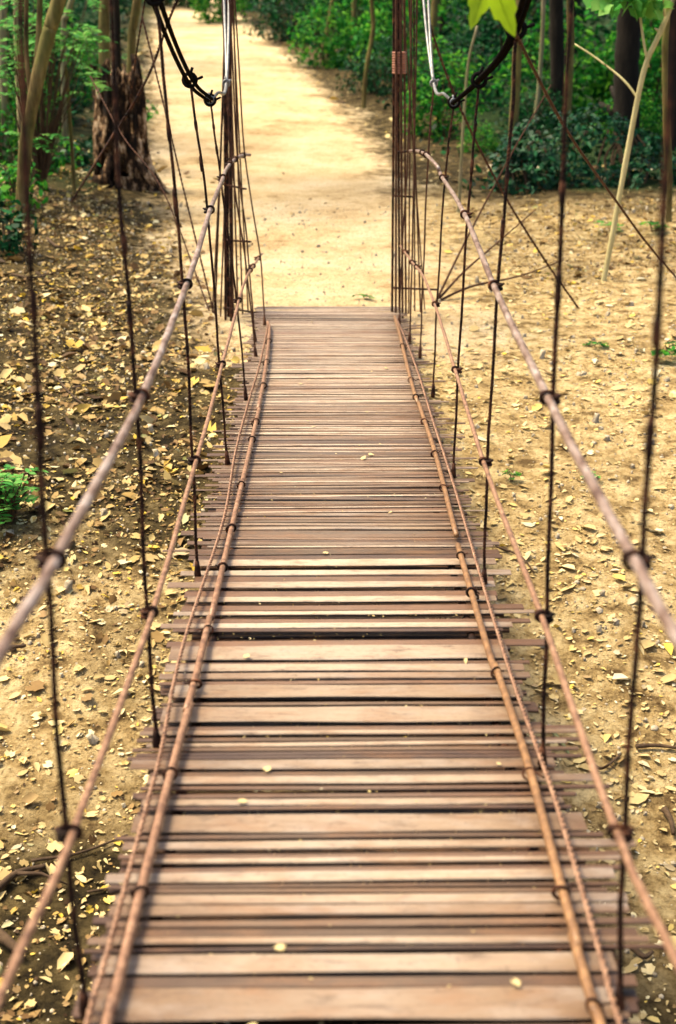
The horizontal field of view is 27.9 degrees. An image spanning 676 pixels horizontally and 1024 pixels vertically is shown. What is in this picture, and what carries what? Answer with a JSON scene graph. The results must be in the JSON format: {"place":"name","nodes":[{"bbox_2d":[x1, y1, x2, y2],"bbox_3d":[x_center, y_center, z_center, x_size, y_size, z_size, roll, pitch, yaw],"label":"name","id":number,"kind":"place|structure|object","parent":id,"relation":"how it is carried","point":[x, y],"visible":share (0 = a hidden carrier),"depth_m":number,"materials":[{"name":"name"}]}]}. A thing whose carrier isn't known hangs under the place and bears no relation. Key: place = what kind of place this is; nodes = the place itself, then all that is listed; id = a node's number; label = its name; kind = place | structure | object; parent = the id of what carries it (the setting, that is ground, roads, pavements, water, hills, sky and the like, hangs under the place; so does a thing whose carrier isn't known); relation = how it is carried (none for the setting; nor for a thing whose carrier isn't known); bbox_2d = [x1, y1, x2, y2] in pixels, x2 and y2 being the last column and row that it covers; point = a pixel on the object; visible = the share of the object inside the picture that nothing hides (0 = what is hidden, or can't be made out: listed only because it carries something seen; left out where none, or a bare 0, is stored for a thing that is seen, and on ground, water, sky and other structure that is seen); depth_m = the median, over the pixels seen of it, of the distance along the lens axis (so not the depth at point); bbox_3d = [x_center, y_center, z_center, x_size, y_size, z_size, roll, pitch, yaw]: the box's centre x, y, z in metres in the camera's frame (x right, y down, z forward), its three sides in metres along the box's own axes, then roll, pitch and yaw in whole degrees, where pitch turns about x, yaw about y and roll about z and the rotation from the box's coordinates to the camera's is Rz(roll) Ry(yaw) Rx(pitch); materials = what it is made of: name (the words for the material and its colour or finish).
{"place":"outdoors","nodes":[
{"label":"outdoors","id":0,"kind":"place"},
{"bbox_2d":[0,0,675,1023],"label":"ground","id":1,"kind":"structure","parent":0,"point":[308,138],"depth_m":7.28,"materials":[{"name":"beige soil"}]},
{"bbox_2d":[0,0,8,161],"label":"sapling","id":2,"kind":"object","parent":1,"relation":"on","point":[3,98],"visible":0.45,"depth_m":13.30,"materials":[{"name":"brown plant"}]},
{"bbox_2d":[0,102,16,163],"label":"bush","id":3,"kind":"object","parent":1,"relation":"on","point":[6,115],"visible":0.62,"depth_m":13.48,"materials":[{"name":"green plant"}]},
{"bbox_2d":[0,927,17,951],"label":"stick","id":4,"kind":"object","parent":1,"relation":"on","point":[7,940],"visible":0.71,"depth_m":3.93,"materials":[{"name":"brown wood"}]},
{"bbox_2d":[14,0,19,140],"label":"sapling","id":5,"kind":"object","parent":1,"relation":"on","point":[17,100],"visible":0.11,"depth_m":12.85,"materials":[{"name":"brown plant"}]},
{"bbox_2d":[0,72,36,156],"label":"bush","id":6,"kind":"object","parent":1,"relation":"on","point":[11,91],"visible":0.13,"depth_m":13.91,"materials":[{"name":"green plant"}]},
{"bbox_2d":[11,644,25,648],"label":"stick","id":7,"kind":"object","parent":1,"relation":"on","point":[18,646],"visible":0.56,"depth_m":5.24,"materials":[{"name":"brown wood"}]},
{"bbox_2d":[0,199,38,256],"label":"bush","id":8,"kind":"object","parent":1,"relation":"on","point":[10,242],"visible":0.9,"depth_m":10.03,"materials":[{"name":"green plant"}]},
{"bbox_2d":[0,464,48,524],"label":"bush","id":9,"kind":"object","parent":1,"relation":"on","point":[9,508],"visible":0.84,"depth_m":5.99,"materials":[{"name":"green plant"}]},
{"bbox_2d":[0,161,49,210],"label":"bush","id":10,"kind":"object","parent":1,"relation":"on","point":[4,189],"visible":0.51,"depth_m":11.38,"materials":[{"name":"green plant"}]},
{"bbox_2d":[6,2,43,71],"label":"bush","id":11,"kind":"object","parent":1,"relation":"on","point":[13,34],"visible":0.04,"depth_m":22.19,"materials":[{"name":"green plant"}]},
{"bbox_2d":[6,2,52,98],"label":"bush","id":12,"kind":"object","parent":1,"relation":"on","point":[9,10],"visible":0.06,"depth_m":17.86,"materials":[{"name":"green plant"}]},
{"bbox_2d":[0,864,66,890],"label":"stick","id":13,"kind":"object","parent":1,"relation":"on","point":[24,871],"visible":0.95,"depth_m":4.21,"materials":[{"name":"brown wood"}]},
{"bbox_2d":[1,131,66,195],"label":"leafy sapling","id":14,"kind":"object","parent":1,"relation":"on","point":[36,146],"visible":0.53,"depth_m":11.66,"materials":[{"name":"green plant"}]},
{"bbox_2d":[0,77,67,145],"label":"ivy bush","id":15,"kind":"object","parent":1,"relation":"on","point":[39,112],"visible":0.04,"depth_m":14.64,"materials":[{"name":"green plant"}]},
{"bbox_2d":[6,0,65,35],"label":"bush","id":16,"kind":"object","parent":1,"relation":"on","point":[8,13],"visible":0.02,"depth_m":25.99,"materials":[{"name":"green plant"}]},
{"bbox_2d":[11,269,63,277],"bbox_3d":[-2.074,-1.691,9.626,0.166,0.059,0.479,17,28,35],"label":"stick","id":17,"kind":"object","parent":1,"relation":"on","point":[17,275],"visible":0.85,"depth_m":9.49,"materials":[{"name":"brown wood"}]},
{"bbox_2d":[15,0,65,216],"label":"sapling","id":18,"kind":"object","parent":1,"relation":"on","point":[44,41],"visible":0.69,"depth_m":10.79,"materials":[{"name":"brown plant"}]},
{"bbox_2d":[6,0,78,71],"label":"bush","id":19,"kind":"object","parent":1,"relation":"on","point":[46,10],"visible":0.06,"depth_m":22.07,"materials":[{"name":"green plant"}]},
{"bbox_2d":[5,137,83,174],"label":"ivy bush","id":20,"kind":"object","parent":1,"relation":"on","point":[56,164],"visible":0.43,"depth_m":13.40,"materials":[{"name":"green plant"}]},
{"bbox_2d":[8,57,91,125],"bbox_3d":[-3.633,-5.141,16.679,1.182,0.878,1.244,7,23,17],"label":"bush","id":21,"kind":"object","parent":1,"relation":"on","point":[73,105],"visible":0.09,"depth_m":16.65,"materials":[{"name":"green plant"}]},
{"bbox_2d":[7,16,98,94],"bbox_3d":[-4.122,-6.682,19.935,1.451,1.178,1.416,-3,23,-8],"label":"bush","id":22,"kind":"object","parent":1,"relation":"on","point":[85,58],"visible":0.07,"depth_m":19.80,"materials":[{"name":"green plant"}]},
{"bbox_2d":[0,0,117,188],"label":"leafy sapling","id":23,"kind":"object","parent":1,"relation":"on","point":[41,158],"visible":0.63,"depth_m":12.18,"materials":[{"name":"green plant"}]},
{"bbox_2d":[30,48,89,123],"bbox_3d":[-3.582,-5.393,17.152,0.906,0.968,0.886,0,22,-1],"label":"ivy bush","id":24,"kind":"object","parent":1,"relation":"on","point":[85,79],"visible":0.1,"depth_m":17.10,"materials":[{"name":"green plant"}]},
{"bbox_2d":[46,237,79,247],"bbox_3d":[-2.166,-2.103,10.627,0.257,0.062,0.261,0,22,-1],"label":"stick","id":25,"kind":"object","parent":1,"relation":"on","point":[52,242],"visible":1,"depth_m":10.59,"materials":[{"name":"brown wood"}]},
{"bbox_2d":[30,0,98,55],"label":"bush","id":26,"kind":"object","parent":1,"relation":"on","point":[80,9],"visible":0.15,"depth_m":24.82,"materials":[{"name":"green plant"}]},
{"bbox_2d":[60,0,74,155],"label":"sapling","id":27,"kind":"object","parent":1,"relation":"on","point":[69,6],"visible":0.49,"depth_m":14.23,"materials":[{"name":"brown plant"}]},
{"bbox_2d":[64,65,76,192],"bbox_3d":[-2.477,-3.487,12.593,0.054,1.233,0.057,0,22,-1],"label":"sapling","id":28,"kind":"object","parent":1,"relation":"on","point":[74,188],"visible":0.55,"depth_m":12.60,"materials":[{"name":"brown plant"}]},
{"bbox_2d":[50,138,93,167],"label":"ivy bush","id":29,"kind":"object","parent":1,"relation":"on","point":[86,156],"visible":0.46,"depth_m":14.19,"materials":[{"name":"green plant"}]},
{"bbox_2d":[51,51,98,104],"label":"bush","id":30,"kind":"object","parent":1,"relation":"on","point":[90,90],"visible":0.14,"depth_m":18.75,"materials":[{"name":"green plant"}]},
{"bbox_2d":[54,376,95,410],"bbox_3d":[-1.439,-0.642,7.353,0.039,0.028,0.636,-12,25,-27],"label":"stick","id":31,"kind":"object","parent":1,"relation":"on","point":[63,385],"visible":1,"depth_m":7.34,"materials":[{"name":"brown wood"}]},
{"bbox_2d":[31,834,127,861],"bbox_3d":[-0.821,1.079,4.346,0.316,0.011,0.033,-10,24,-23],"label":"stick","id":32,"kind":"object","parent":1,"relation":"on","point":[57,856],"visible":0.77,"depth_m":4.33,"materials":[{"name":"brown wood"}]},
{"bbox_2d":[87,887,107,892],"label":"stick","id":33,"kind":"object","parent":1,"relation":"on","point":[94,890],"visible":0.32,"depth_m":4.18,"materials":[{"name":"brown wood"}]},
{"bbox_2d":[98,0,110,75],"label":"tree","id":34,"kind":"object","parent":1,"relation":"on","point":[104,23],"visible":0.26,"depth_m":14.00,"materials":[{"name":"brown plant"}]},
{"bbox_2d":[114,0,121,72],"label":"tree","id":35,"kind":"object","parent":1,"relation":"on","point":[117,30],"visible":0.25,"depth_m":14.40,"materials":[{"name":"brown plant"}]},
{"bbox_2d":[90,54,170,194],"bbox_3d":[-2.068,-3.803,13.375,0.885,1.327,0.714,0,22,-1],"label":"trunk","id":36,"kind":"object","parent":1,"relation":"on","point":[136,174],"visible":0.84,"depth_m":13.28,"materials":[{"name":"brown wood"}]},
{"bbox_2d":[127,0,141,73],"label":"tree","id":37,"kind":"object","parent":1,"relation":"on","point":[133,25],"visible":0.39,"depth_m":14.30,"materials":[{"name":"brown plant"}]},
{"bbox_2d":[146,100,158,121],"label":"bush","id":38,"kind":"object","parent":1,"relation":"on","point":[154,108],"visible":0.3,"depth_m":18.10,"materials":[{"name":"green plant"}]},
{"bbox_2d":[143,0,214,9],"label":"bush","id":39,"kind":"object","parent":1,"relation":"on","point":[182,4],"visible":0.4,"depth_m":37.88,"materials":[{"name":"green plant"}]},
{"bbox_2d":[190,0,251,23],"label":"bush","id":40,"kind":"object","parent":1,"relation":"on","point":[199,9],"visible":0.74,"depth_m":33.01,"materials":[{"name":"green plant"}]},
{"bbox_2d":[215,0,302,9],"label":"bush","id":41,"kind":"object","parent":1,"relation":"on","point":[240,1],"visible":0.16,"depth_m":37.03,"materials":[{"name":"green plant"}]},
{"bbox_2d":[258,0,262,17],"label":"forest tree","id":42,"kind":"object","parent":1,"relation":"on","point":[260,8],"visible":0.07,"depth_m":34.70,"materials":[{"name":"brown plant"}]},
{"bbox_2d":[242,0,345,45],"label":"bush","id":43,"kind":"object","parent":1,"relation":"on","point":[280,23],"visible":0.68,"depth_m":28.12,"materials":[{"name":"green plant"}]},
{"bbox_2d":[284,0,366,68],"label":"bush","id":44,"kind":"object","parent":1,"relation":"on","point":[329,45],"visible":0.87,"depth_m":23.90,"materials":[{"name":"green plant"}]},
{"bbox_2d":[321,0,335,50],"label":"tree","id":45,"kind":"object","parent":1,"relation":"on","point":[329,11],"visible":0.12,"depth_m":26.22,"materials":[{"name":"brown plant"}]},
{"bbox_2d":[0,0,675,1023],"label":"suspension bridge","id":46,"kind":"structure","parent":1,"relation":"on","point":[372,954],"depth_m":3.06,"materials":[{"name":"wood"}]},
{"bbox_2d":[263,766,270,770],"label":"deck leaf","id":47,"kind":"object","parent":46,"relation":"on","point":[267,768],"visible":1,"depth_m":3.04,"materials":[{"name":"yellow plant"}]},
{"bbox_2d":[274,944,285,950],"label":"deck leaf","id":48,"kind":"object","parent":46,"relation":"on","point":[278,947],"visible":1,"depth_m":2.40,"materials":[{"name":"yellow plant"}]},
{"bbox_2d":[140,356,551,1023],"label":"leaf crumbs","id":49,"kind":"object","parent":46,"relation":"on","point":[344,756],"visible":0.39,"depth_m":3.09,"materials":[{"name":"plant"}]},
{"bbox_2d":[511,978,520,986],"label":"deck leaf","id":50,"kind":"object","parent":46,"relation":"on","point":[516,982],"visible":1,"depth_m":2.31,"materials":[{"name":"yellow plant"}]},
{"bbox_2d":[0,33,675,1023],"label":"fallen leaves","id":51,"kind":"object","parent":1,"relation":"on","point":[10,457],"visible":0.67,"depth_m":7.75,"materials":[{"name":"plant"}]},
{"bbox_2d":[0,0,675,198],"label":"undergrowth","id":52,"kind":"object","parent":1,"relation":"on","point":[512,188],"visible":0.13,"depth_m":19.21,"materials":[{"name":"green plant"}]},
{"bbox_2d":[305,0,391,39],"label":"bush","id":53,"kind":"object","parent":1,"relation":"on","point":[360,3],"visible":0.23,"depth_m":28.79,"materials":[{"name":"green plant"}]},
{"bbox_2d":[351,0,356,37],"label":"forest tree","id":54,"kind":"object","parent":1,"relation":"on","point":[354,8],"visible":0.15,"depth_m":27.25,"materials":[{"name":"brown plant"}]},
{"bbox_2d":[352,294,374,299],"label":"weed","id":55,"kind":"object","parent":1,"relation":"on","point":[367,296],"visible":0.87,"depth_m":9.29,"materials":[{"name":"plant"}]},
{"bbox_2d":[361,0,375,107],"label":"sapling","id":56,"kind":"object","parent":1,"relation":"on","point":[368,56],"visible":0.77,"depth_m":18.98,"materials":[{"name":"brown plant"}]},
{"bbox_2d":[327,0,431,18],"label":"bush","id":57,"kind":"object","parent":1,"relation":"on","point":[388,6],"visible":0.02,"depth_m":34.26,"materials":[{"name":"green plant"}]},
{"bbox_2d":[336,33,425,97],"bbox_3d":[0.674,-6.710,20.523,1.351,0.970,1.422,9,24,21],"label":"bush","id":58,"kind":"object","parent":1,"relation":"on","point":[374,85],"visible":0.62,"depth_m":20.47,"materials":[{"name":"green plant"}]},
{"bbox_2d":[349,0,446,77],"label":"bush","id":59,"kind":"object","parent":1,"relation":"on","point":[385,25],"visible":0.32,"depth_m":22.41,"materials":[{"name":"green plant"}]},
{"bbox_2d":[431,0,438,67],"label":"forest tree","id":60,"kind":"object","parent":1,"relation":"on","point":[434,13],"visible":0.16,"depth_m":21.66,"materials":[{"name":"brown plant"}]},
{"bbox_2d":[438,0,447,36],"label":"forest tree","id":61,"kind":"object","parent":1,"relation":"on","point":[442,24],"visible":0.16,"depth_m":29.16,"materials":[{"name":"green plant"}]},
{"bbox_2d":[402,26,490,138],"bbox_3d":[1.355,-5.363,17.074,1.146,1.375,1.160,6,23,14],"label":"bush","id":62,"kind":"object","parent":1,"relation":"on","point":[438,108],"visible":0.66,"depth_m":16.95,"materials":[{"name":"green plant"}]},
{"bbox_2d":[402,23,524,105],"bbox_3d":[1.794,-6.421,19.580,1.689,1.207,1.778,9,24,22],"label":"bush","id":63,"kind":"object","parent":1,"relation":"on","point":[484,54],"visible":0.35,"depth_m":19.45,"materials":[{"name":"green plant"}]},
{"bbox_2d":[457,25,477,212],"bbox_3d":[1.149,-3.425,12.123,0.136,1.721,0.048,0,22,-1],"label":"sapling","id":64,"kind":"object","parent":1,"relation":"on","point":[463,127],"visible":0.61,"depth_m":12.11,"materials":[{"name":"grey plant"}]},
{"bbox_2d":[455,120,501,153],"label":"bush","id":65,"kind":"object","parent":1,"relation":"on","point":[495,144],"visible":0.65,"depth_m":15.88,"materials":[{"name":"green plant"}]},
{"bbox_2d":[438,0,548,44],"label":"bush","id":66,"kind":"object","parent":1,"relation":"on","point":[456,24],"visible":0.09,"depth_m":26.99,"materials":[{"name":"green plant"}]},
{"bbox_2d":[435,85,563,300],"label":"dry stems","id":67,"kind":"object","parent":1,"relation":"on","point":[440,295],"visible":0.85,"depth_m":9.26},
{"bbox_2d":[502,470,521,481],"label":"weed","id":68,"kind":"object","parent":1,"relation":"on","point":[513,474],"visible":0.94,"depth_m":6.43,"materials":[{"name":"green plant"}]},
{"bbox_2d":[495,546,534,572],"bbox_3d":[0.761,0.195,5.786,0.034,0.039,0.251,-15,27,-32],"label":"stick","id":69,"kind":"object","parent":1,"relation":"on","point":[507,550],"visible":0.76,"depth_m":5.82,"materials":[{"name":"brown wood"}]},
{"bbox_2d":[508,0,522,179],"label":"tree","id":70,"kind":"object","parent":1,"relation":"on","point":[518,78],"visible":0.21,"depth_m":13.59,"materials":[{"name":"brown plant"}]},
{"bbox_2d":[443,0,589,78],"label":"bush","id":71,"kind":"object","parent":1,"relation":"on","point":[490,27],"visible":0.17,"depth_m":22.64,"materials":[{"name":"green plant"}]},
{"bbox_2d":[498,74,574,135],"bbox_3d":[2.507,-5.136,17.184,0.912,0.786,0.960,10,25,23],"label":"bush","id":72,"kind":"object","parent":1,"relation":"on","point":[542,110],"visible":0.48,"depth_m":17.12,"materials":[{"name":"green plant"}]},
{"bbox_2d":[517,147,557,162],"bbox_3d":[2.214,-3.928,15.033,0.729,0.226,0.554,0,22,-1],"label":"ivy patch","id":73,"kind":"object","parent":1,"relation":"on","point":[549,153],"visible":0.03,"depth_m":14.96,"materials":[{"name":"green plant"}]},
{"bbox_2d":[533,0,545,128],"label":"sapling","id":74,"kind":"object","parent":1,"relation":"on","point":[541,47],"visible":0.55,"depth_m":15.24,"materials":[{"name":"brown plant"}]},
{"bbox_2d":[485,2,614,121],"bbox_3d":[2.850,-6.024,18.140,1.773,1.622,1.730,-1,22,-2],"label":"bush","id":75,"kind":"object","parent":1,"relation":"on","point":[579,102],"visible":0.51,"depth_m":17.82,"materials":[{"name":"green plant"}]},
{"bbox_2d":[549,0,564,122],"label":"tree","id":76,"kind":"object","parent":1,"relation":"on","point":[556,28],"visible":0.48,"depth_m":17.03,"materials":[{"name":"brown plant"}]},
{"bbox_2d":[552,733,569,753],"bbox_3d":[0.790,0.814,4.814,0.016,0.027,0.148,-7,23,-17],"label":"stick","id":77,"kind":"object","parent":1,"relation":"on","point":[562,744],"visible":0.41,"depth_m":4.80,"materials":[{"name":"brown plant"}]},
{"bbox_2d":[566,0,573,160],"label":"tree","id":78,"kind":"object","parent":1,"relation":"on","point":[571,83],"visible":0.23,"depth_m":14.14,"materials":[{"name":"brown plant"}]},
{"bbox_2d":[564,0,577,72],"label":"forest tree","id":79,"kind":"object","parent":1,"relation":"on","point":[574,12],"visible":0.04,"depth_m":19.80,"materials":[{"name":"brown plant"}]},
{"bbox_2d":[574,0,580,53],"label":"forest tree","id":80,"kind":"object","parent":1,"relation":"on","point":[578,4],"visible":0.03,"depth_m":24.93,"materials":[{"name":"brown plant"}]},
{"bbox_2d":[480,103,675,194],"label":"ivy mound","id":81,"kind":"object","parent":1,"relation":"on","point":[524,157],"visible":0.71,"depth_m":13.54,"materials":[{"name":"green plant"}]},
{"bbox_2d":[582,340,608,346],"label":"weed","id":82,"kind":"object","parent":1,"relation":"on","point":[596,343],"visible":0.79,"depth_m":8.13,"materials":[{"name":"green plant"}]},
{"bbox_2d":[594,219,622,231],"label":"weed","id":83,"kind":"object","parent":1,"relation":"on","point":[607,224],"visible":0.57,"depth_m":11.34,"materials":[{"name":"green plant"}]},
{"bbox_2d":[597,754,620,769],"bbox_3d":[0.921,0.859,4.727,0.110,0.033,0.099,8,24,18],"label":"stick","id":84,"kind":"object","parent":1,"relation":"on","point":[609,763],"visible":0.69,"depth_m":4.70,"materials":[{"name":"brown wood"}]},
{"bbox_2d":[598,1,640,145],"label":"tree","id":85,"kind":"object","parent":1,"relation":"on","point":[627,46],"visible":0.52,"depth_m":15.66,"materials":[{"name":"brown plant"}]},
{"bbox_2d":[574,0,672,280],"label":"sapling","id":86,"kind":"object","parent":1,"relation":"on","point":[640,9],"visible":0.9,"depth_m":9.16,"materials":[{"name":"beige plant"}]},
{"bbox_2d":[595,3,654,44],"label":"bush","id":87,"kind":"object","parent":1,"relation":"on","point":[602,26],"visible":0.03,"depth_m":25.67,"materials":[{"name":"green plant"}]},
{"bbox_2d":[595,1,662,118],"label":"bush","id":88,"kind":"object","parent":1,"relation":"on","point":[654,69],"visible":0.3,"depth_m":17.75,"materials":[{"name":"green plant"}]},
{"bbox_2d":[594,83,663,143],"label":"bush","id":89,"kind":"object","parent":1,"relation":"on","point":[646,124],"visible":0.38,"depth_m":16.13,"materials":[{"name":"green plant"}]},
{"bbox_2d":[630,949,653,958],"bbox_3d":[0.877,1.271,3.932,0.043,0.020,0.061,-19,29,-38],"label":"stick","id":90,"kind":"object","parent":1,"relation":"on","point":[640,953],"visible":0.91,"depth_m":3.92,"materials":[{"name":"brown wood"}]},
{"bbox_2d":[639,0,662,84],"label":"bush","id":91,"kind":"object","parent":1,"relation":"on","point":[646,21],"visible":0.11,"depth_m":20.33,"materials":[{"name":"green plant"}]},
{"bbox_2d":[640,218,669,232],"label":"weed","id":92,"kind":"object","parent":1,"relation":"on","point":[656,225],"visible":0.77,"depth_m":11.25,"materials":[{"name":"green plant"}]},
{"bbox_2d":[635,743,675,748],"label":"stick","id":93,"kind":"object","parent":1,"relation":"on","point":[643,745],"visible":1,"depth_m":4.79,"materials":[{"name":"brown wood"}]},
{"bbox_2d":[657,93,662,118],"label":"bush","id":94,"kind":"object","parent":1,"relation":"on","point":[659,105],"visible":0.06,"depth_m":17.00,"materials":[{"name":"green plant"}]},
{"bbox_2d":[651,341,675,361],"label":"weed","id":95,"kind":"object","parent":1,"relation":"on","point":[667,351],"visible":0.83,"depth_m":7.88,"materials":[{"name":"green plant"}]},
{"bbox_2d":[662,0,672,221],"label":"sapling","id":96,"kind":"object","parent":1,"relation":"on","point":[665,46],"visible":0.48,"depth_m":11.27,"materials":[{"name":"brown plant"}]},
{"bbox_2d":[661,806,674,834],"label":"stick","id":97,"kind":"object","parent":1,"relation":"on","point":[666,812],"visible":1,"depth_m":4.47,"materials":[{"name":"brown wood"}]},
{"bbox_2d":[669,0,675,150],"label":"tree","id":98,"kind":"object","parent":1,"relation":"on","point":[673,142],"visible":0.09,"depth_m":15.46,"materials":[{"name":"brown plant"}]},
{"bbox_2d":[468,0,516,36],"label":"overhanging branch","id":99,"kind":"object","parent":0,"point":[503,11],"visible":1,"depth_m":2.93,"materials":[{"name":"green plant"}]}
]}

